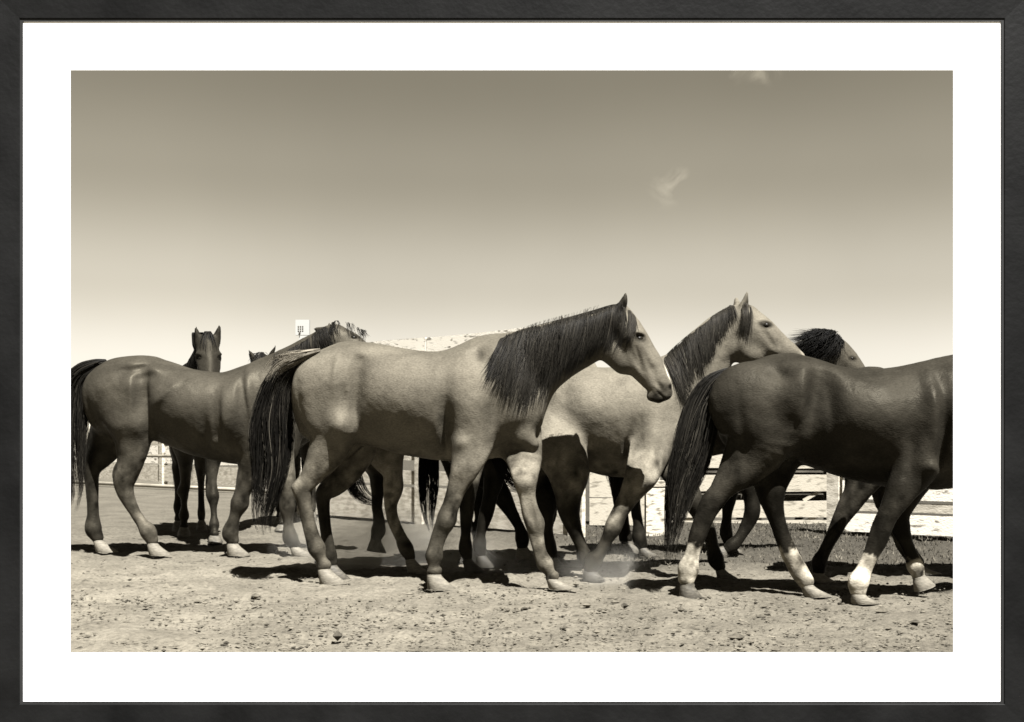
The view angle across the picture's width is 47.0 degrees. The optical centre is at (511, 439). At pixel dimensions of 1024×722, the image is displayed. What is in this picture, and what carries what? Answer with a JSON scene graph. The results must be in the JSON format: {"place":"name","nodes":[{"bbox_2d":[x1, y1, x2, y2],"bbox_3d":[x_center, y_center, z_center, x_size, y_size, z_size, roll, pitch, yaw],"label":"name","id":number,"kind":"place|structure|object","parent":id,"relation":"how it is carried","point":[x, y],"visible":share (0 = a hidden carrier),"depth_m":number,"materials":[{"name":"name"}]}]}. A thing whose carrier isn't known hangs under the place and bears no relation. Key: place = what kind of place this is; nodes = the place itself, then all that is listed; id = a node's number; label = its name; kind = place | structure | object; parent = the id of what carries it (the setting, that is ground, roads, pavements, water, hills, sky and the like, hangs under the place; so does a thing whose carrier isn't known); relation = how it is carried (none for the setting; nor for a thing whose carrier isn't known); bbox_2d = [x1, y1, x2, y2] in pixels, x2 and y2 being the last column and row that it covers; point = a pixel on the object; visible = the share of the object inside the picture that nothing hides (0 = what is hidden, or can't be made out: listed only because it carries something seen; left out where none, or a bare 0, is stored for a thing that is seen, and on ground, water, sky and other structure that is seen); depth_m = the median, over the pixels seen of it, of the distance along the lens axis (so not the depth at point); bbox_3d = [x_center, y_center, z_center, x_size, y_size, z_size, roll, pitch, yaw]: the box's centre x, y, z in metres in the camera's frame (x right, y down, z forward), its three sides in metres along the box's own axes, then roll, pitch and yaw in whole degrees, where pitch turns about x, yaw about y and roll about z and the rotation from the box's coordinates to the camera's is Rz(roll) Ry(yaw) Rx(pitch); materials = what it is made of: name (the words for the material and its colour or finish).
{"place":"outdoors","nodes":[
{"label":"outdoors","id":0,"kind":"place"},
{"bbox_2d":[71,444,952,651],"bbox_3d":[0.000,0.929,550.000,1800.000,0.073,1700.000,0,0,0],"label":"ground","id":1,"kind":"structure","parent":0,"point":[128,543],"depth_m":7.00,"materials":[{"name":"beige soil"}]},
{"bbox_2d":[73,424,237,484],"bbox_3d":[-7.999,0.265,24.353,0.120,1.511,10.026,0,0,-44],"label":"board fence","id":2,"kind":"object","parent":1,"relation":"on","point":[161,473],"visible":0.05,"depth_m":23.12,"materials":[{"name":"beige wood"}]},
{"bbox_2d":[73,454,266,492],"bbox_3d":[-6.708,0.620,22.042,9.606,0.700,0.069,0,0,41],"label":"pipe rail","id":3,"kind":"object","parent":1,"relation":"on","point":[232,489],"visible":0.15,"depth_m":21.87,"materials":[{"name":"white metal"}]},
{"bbox_2d":[169,326,222,543],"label":"horse","id":4,"kind":"object","parent":1,"relation":"on","point":[206,355],"visible":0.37,"depth_m":10.72},
{"bbox_2d":[71,321,369,555],"bbox_3d":[-2.325,-0.016,9.474,2.705,1.869,0.768,0,0,0],"label":"horse","id":5,"kind":"object","parent":1,"relation":"on","point":[129,409],"visible":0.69,"depth_m":9.29},
{"bbox_2d":[248,346,316,530],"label":"horse","id":6,"kind":"object","parent":1,"relation":"on","point":[301,446],"visible":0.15,"depth_m":12.73},
{"bbox_2d":[295,320,309,339],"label":"floodlight tower","id":7,"kind":"structure","parent":1,"relation":"on","point":[302,327],"depth_m":90.12,"materials":[{"name":"grey metal"}]},
{"bbox_2d":[297,327,584,536],"bbox_3d":[-0.964,-0.047,12.778,4.630,2.134,0.120,0,0,45],"label":"board fence","id":8,"kind":"object","parent":1,"relation":"on","point":[345,503],"visible":0.1,"depth_m":12.76,"materials":[{"name":"white wood"}]},
{"bbox_2d":[247,293,672,590],"bbox_3d":[-0.358,0.004,7.514,2.733,1.829,0.715,0,0,13],"label":"horse","id":9,"kind":"object","parent":1,"relation":"on","point":[468,409],"visible":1,"depth_m":7.32},
{"bbox_2d":[347,317,596,573],"bbox_3d":[-0.286,0.010,8.421,1.896,1.818,0.612,0,0,-11],"label":"horse","id":10,"kind":"object","parent":1,"relation":"on","point":[384,470],"visible":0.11,"depth_m":8.18},
{"bbox_2d":[418,458,589,564],"bbox_3d":[0.296,0.185,8.967,2.013,1.468,0.635,0,0,0],"label":"horse","id":11,"kind":"object","parent":1,"relation":"on","point":[505,503],"visible":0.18,"depth_m":8.84},
{"bbox_2d":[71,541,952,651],"bbox_3d":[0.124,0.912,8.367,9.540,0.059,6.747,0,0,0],"label":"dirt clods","id":12,"kind":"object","parent":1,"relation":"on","point":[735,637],"visible":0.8,"depth_m":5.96,"materials":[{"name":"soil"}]},
{"bbox_2d":[589,472,659,524],"bbox_3d":[1.212,0.169,12.671,0.759,1.511,0.040,0,0,0],"label":"board fence","id":13,"kind":"object","parent":1,"relation":"on","point":[600,509],"visible":0.16,"depth_m":12.65,"materials":[{"name":"white wood"}]},
{"bbox_2d":[492,292,804,580],"bbox_3d":[0.895,-0.042,8.097,2.177,1.922,0.956,0,0,0],"label":"horse","id":14,"kind":"object","parent":1,"relation":"on","point":[607,421],"visible":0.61,"depth_m":7.89},
{"bbox_2d":[644,480,664,535],"bbox_3d":[1.397,0.710,11.528,0.200,0.620,0.175,0,0,0],"label":"fence post","id":15,"kind":"object","parent":1,"relation":"on","point":[654,509],"visible":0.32,"depth_m":11.45,"materials":[{"name":"white wood"}]},
{"bbox_2d":[606,328,864,557],"bbox_3d":[1.778,0.046,9.402,2.156,1.848,0.642,0,0,0],"label":"horse","id":16,"kind":"object","parent":1,"relation":"on","point":[830,346],"visible":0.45,"depth_m":9.25},
{"bbox_2d":[684,454,826,523],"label":"fence","id":17,"kind":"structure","parent":1,"relation":"on","point":[805,498],"depth_m":13.12,"materials":[{"name":"white wood"}]},
{"bbox_2d":[664,353,952,604],"bbox_3d":[2.169,0.062,6.850,2.547,1.714,0.715,0,0,12],"label":"horse","id":18,"kind":"object","parent":1,"relation":"on","point":[775,421],"visible":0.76,"depth_m":6.70},
{"bbox_2d":[811,366,940,582],"bbox_3d":[3.239,0.131,7.889,2.603,1.727,0.755,0,0,0],"label":"horse","id":19,"kind":"object","parent":1,"relation":"on","point":[855,497],"visible":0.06,"depth_m":7.58},
{"bbox_2d":[827,473,952,535],"bbox_3d":[3.982,0.344,10.957,2.158,1.353,0.120,0,0,38],"label":"board fence","id":20,"kind":"object","parent":1,"relation":"on","point":[928,525],"visible":0.13,"depth_m":11.03,"materials":[{"name":"white wood"}]},
{"bbox_2d":[0,0,1023,721],"bbox_3d":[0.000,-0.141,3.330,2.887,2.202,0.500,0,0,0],"label":"picture frame","id":21,"kind":"object","parent":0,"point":[46,48],"visible":1,"depth_m":3.31,"materials":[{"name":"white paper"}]},
{"bbox_2d":[71,70,952,371],"label":"sky","id":22,"kind":"structure","parent":0,"point":[249,204],"materials":[{"name":"beige"}]},
{"bbox_2d":[554,520,952,565],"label":"dry grass","id":23,"kind":"structure","parent":0,"point":[800,536],"depth_m":10.25,"materials":[{"name":"grey plant"}]}
]}

